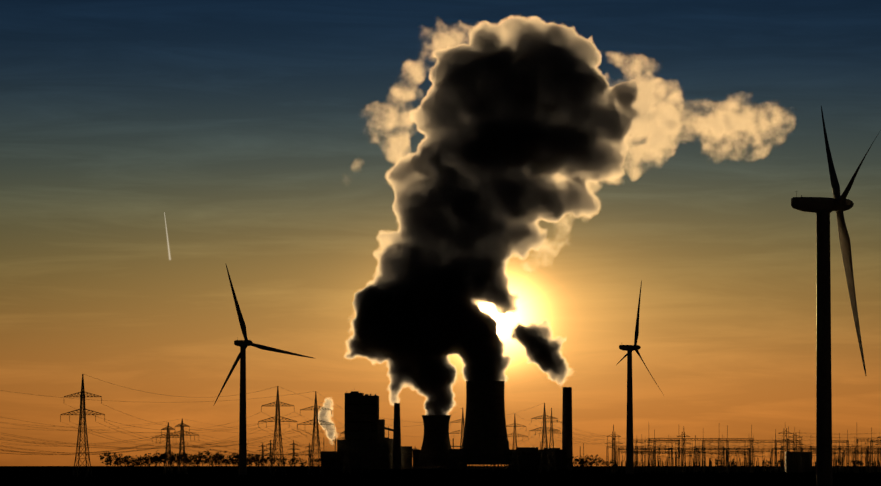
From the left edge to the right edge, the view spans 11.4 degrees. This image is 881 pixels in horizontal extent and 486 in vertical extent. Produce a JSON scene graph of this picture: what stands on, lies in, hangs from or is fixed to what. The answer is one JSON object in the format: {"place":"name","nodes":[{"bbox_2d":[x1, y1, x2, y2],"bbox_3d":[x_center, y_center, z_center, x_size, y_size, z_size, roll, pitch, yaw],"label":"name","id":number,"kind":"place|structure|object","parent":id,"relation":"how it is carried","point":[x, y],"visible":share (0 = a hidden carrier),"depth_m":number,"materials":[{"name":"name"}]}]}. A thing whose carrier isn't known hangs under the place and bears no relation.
{"place":"outdoors","nodes":[
{"label":"outdoors","id":0,"kind":"place"},
{"bbox_2d":[98,450,264,470],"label":"trees","id":1,"kind":"object","parent":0,"point":[155,459],"visible":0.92,"depth_m":6170.51,"materials":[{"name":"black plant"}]},
{"bbox_2d":[257,455,345,469],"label":"trees","id":2,"kind":"object","parent":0,"point":[265,459],"visible":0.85,"depth_m":6991.13,"materials":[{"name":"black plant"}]},
{"bbox_2d":[0,466,880,485],"bbox_3d":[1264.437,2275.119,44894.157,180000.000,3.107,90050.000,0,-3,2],"label":"terrain","id":3,"kind":"structure","parent":0,"point":[50,476],"depth_m":2507.30,"materials":[{"name":"soil"}]},
{"bbox_2d":[60,374,104,475],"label":"pylon","id":4,"kind":"object","parent":3,"relation":"on","point":[82,402],"visible":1,"depth_m":2769.64,"materials":[{"name":"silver metal"}]},
{"bbox_2d":[152,422,178,473],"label":"pylon","id":5,"kind":"object","parent":3,"relation":"on","point":[167,428],"visible":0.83,"depth_m":3798.66,"materials":[{"name":"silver metal"}]},
{"bbox_2d":[165,419,198,473],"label":"pylon","id":6,"kind":"object","parent":3,"relation":"on","point":[182,434],"visible":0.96,"depth_m":3597.93,"materials":[{"name":"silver metal"}]},
{"bbox_2d":[214,265,312,474],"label":"wind turbine","id":7,"kind":"object","parent":3,"relation":"on","point":[243,345],"visible":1,"depth_m":3195.07,"materials":[{"name":"black metal"}]},
{"bbox_2d":[258,443,268,469],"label":"pylon","id":8,"kind":"object","parent":3,"relation":"on","point":[263,450],"visible":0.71,"depth_m":7397.47,"materials":[{"name":"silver metal"}]},
{"bbox_2d":[265,440,276,469],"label":"pylon","id":9,"kind":"object","parent":3,"relation":"on","point":[270,449],"visible":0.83,"depth_m":6997.23,"materials":[{"name":"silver metal"}]},
{"bbox_2d":[258,386,296,474],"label":"pylon","id":10,"kind":"object","parent":3,"relation":"on","point":[276,425],"visible":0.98,"depth_m":3196.24,"materials":[{"name":"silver metal"}]},
{"bbox_2d":[288,440,299,469],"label":"pylon","id":11,"kind":"object","parent":3,"relation":"on","point":[293,449],"visible":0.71,"depth_m":6996.14,"materials":[{"name":"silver metal"}]},
{"bbox_2d":[304,443,313,469],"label":"pylon","id":12,"kind":"object","parent":3,"relation":"on","point":[309,456],"visible":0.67,"depth_m":7595.04,"materials":[{"name":"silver metal"}]},
{"bbox_2d":[297,391,333,473],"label":"pylon","id":13,"kind":"object","parent":3,"relation":"on","point":[315,408],"visible":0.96,"depth_m":3395.43,"materials":[{"name":"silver metal"}]},
{"bbox_2d":[332,427,360,472],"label":"pylon","id":14,"kind":"object","parent":3,"relation":"on","point":[346,442],"visible":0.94,"depth_m":4243.80,"materials":[{"name":"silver metal"}]},
{"bbox_2d":[350,424,379,472],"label":"pylon","id":15,"kind":"object","parent":3,"relation":"on","point":[365,438],"visible":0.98,"depth_m":4043.45,"materials":[{"name":"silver metal"}]},
{"bbox_2d":[392,403,401,468],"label":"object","id":16,"kind":"object","parent":3,"relation":"on","point":[397,462],"visible":1,"depth_m":7986.98,"materials":[{"name":"concrete"}]},
{"bbox_2d":[415,415,451,468],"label":"cooling tower","id":17,"kind":"structure","parent":3,"relation":"on","point":[435,427],"depth_m":7968.69,"materials":[{"name":"concrete"}]},
{"bbox_2d":[321,391,583,468],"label":"boiler house and plant","id":18,"kind":"structure","parent":3,"relation":"on","point":[365,406],"depth_m":7993.32,"materials":[{"name":"black concrete"}]},
{"bbox_2d":[448,408,477,472],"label":"pylon","id":19,"kind":"object","parent":3,"relation":"on","point":[463,433],"visible":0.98,"depth_m":4350.10,"materials":[{"name":"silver metal"}]},
{"bbox_2d":[462,381,508,468],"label":"cooling tower","id":20,"kind":"structure","parent":3,"relation":"on","point":[485,400],"depth_m":7957.90,"materials":[{"name":"concrete"}]},
{"bbox_2d":[485,432,505,471],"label":"pylon","id":21,"kind":"object","parent":3,"relation":"on","point":[495,447],"visible":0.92,"depth_m":4689.38,"materials":[{"name":"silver metal"}]},
{"bbox_2d":[502,413,527,471],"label":"pylon","id":22,"kind":"object","parent":3,"relation":"on","point":[513,435],"visible":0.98,"depth_m":4828.03,"materials":[{"name":"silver metal"}]},
{"bbox_2d":[529,403,559,472],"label":"pylon","id":23,"kind":"object","parent":3,"relation":"on","point":[543,433],"visible":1,"depth_m":4047.59,"materials":[{"name":"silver metal"}]},
{"bbox_2d":[539,408,561,470],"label":"pylon","id":24,"kind":"object","parent":3,"relation":"on","point":[552,432],"visible":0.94,"depth_m":5287.59,"materials":[{"name":"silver metal"}]},
{"bbox_2d":[0,374,880,468],"bbox_3d":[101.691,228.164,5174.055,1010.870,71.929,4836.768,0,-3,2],"label":"power line conductors","id":25,"kind":"object","parent":24,"relation":"attached to","point":[262,454],"visible":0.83,"depth_m":3617.16,"materials":[{"name":"grey"}]},
{"bbox_2d":[562,387,572,468],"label":"chimney","id":26,"kind":"object","parent":3,"relation":"on","point":[567,448],"visible":0.96,"depth_m":7977.40,"materials":[{"name":"concrete"}]},
{"bbox_2d":[565,454,600,469],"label":"trees","id":27,"kind":"object","parent":3,"relation":"on","point":[575,461],"visible":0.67,"depth_m":6539.09,"materials":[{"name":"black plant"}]},
{"bbox_2d":[578,458,616,474],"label":"trees","id":28,"kind":"object","parent":3,"relation":"on","point":[607,463],"visible":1,"depth_m":3236.38,"materials":[{"name":"black plant"}]},
{"bbox_2d":[617,280,663,473],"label":"wind turbine","id":29,"kind":"object","parent":3,"relation":"on","point":[629,349],"visible":1,"depth_m":3487.95,"materials":[{"name":"black metal"}]},
{"bbox_2d":[605,424,880,473],"bbox_3d":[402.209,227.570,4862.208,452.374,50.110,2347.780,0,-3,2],"label":"substation gantries","id":30,"kind":"object","parent":3,"relation":"on","point":[799,462],"visible":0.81,"depth_m":4380.67,"materials":[{"name":"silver metal"}]},
{"bbox_2d":[714,457,877,471],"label":"trees","id":31,"kind":"object","parent":3,"relation":"on","point":[838,461],"visible":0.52,"depth_m":5209.61,"materials":[{"name":"black plant"}]},
{"bbox_2d":[791,106,880,485],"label":"wind turbine","id":32,"kind":"object","parent":3,"relation":"on","point":[822,208],"visible":1,"depth_m":1490.81,"materials":[{"name":"black metal"}]},
{"bbox_2d":[0,0,880,465],"label":"sky","id":33,"kind":"structure","parent":0,"point":[417,201],"materials":[{"name":"orange"}]}
]}

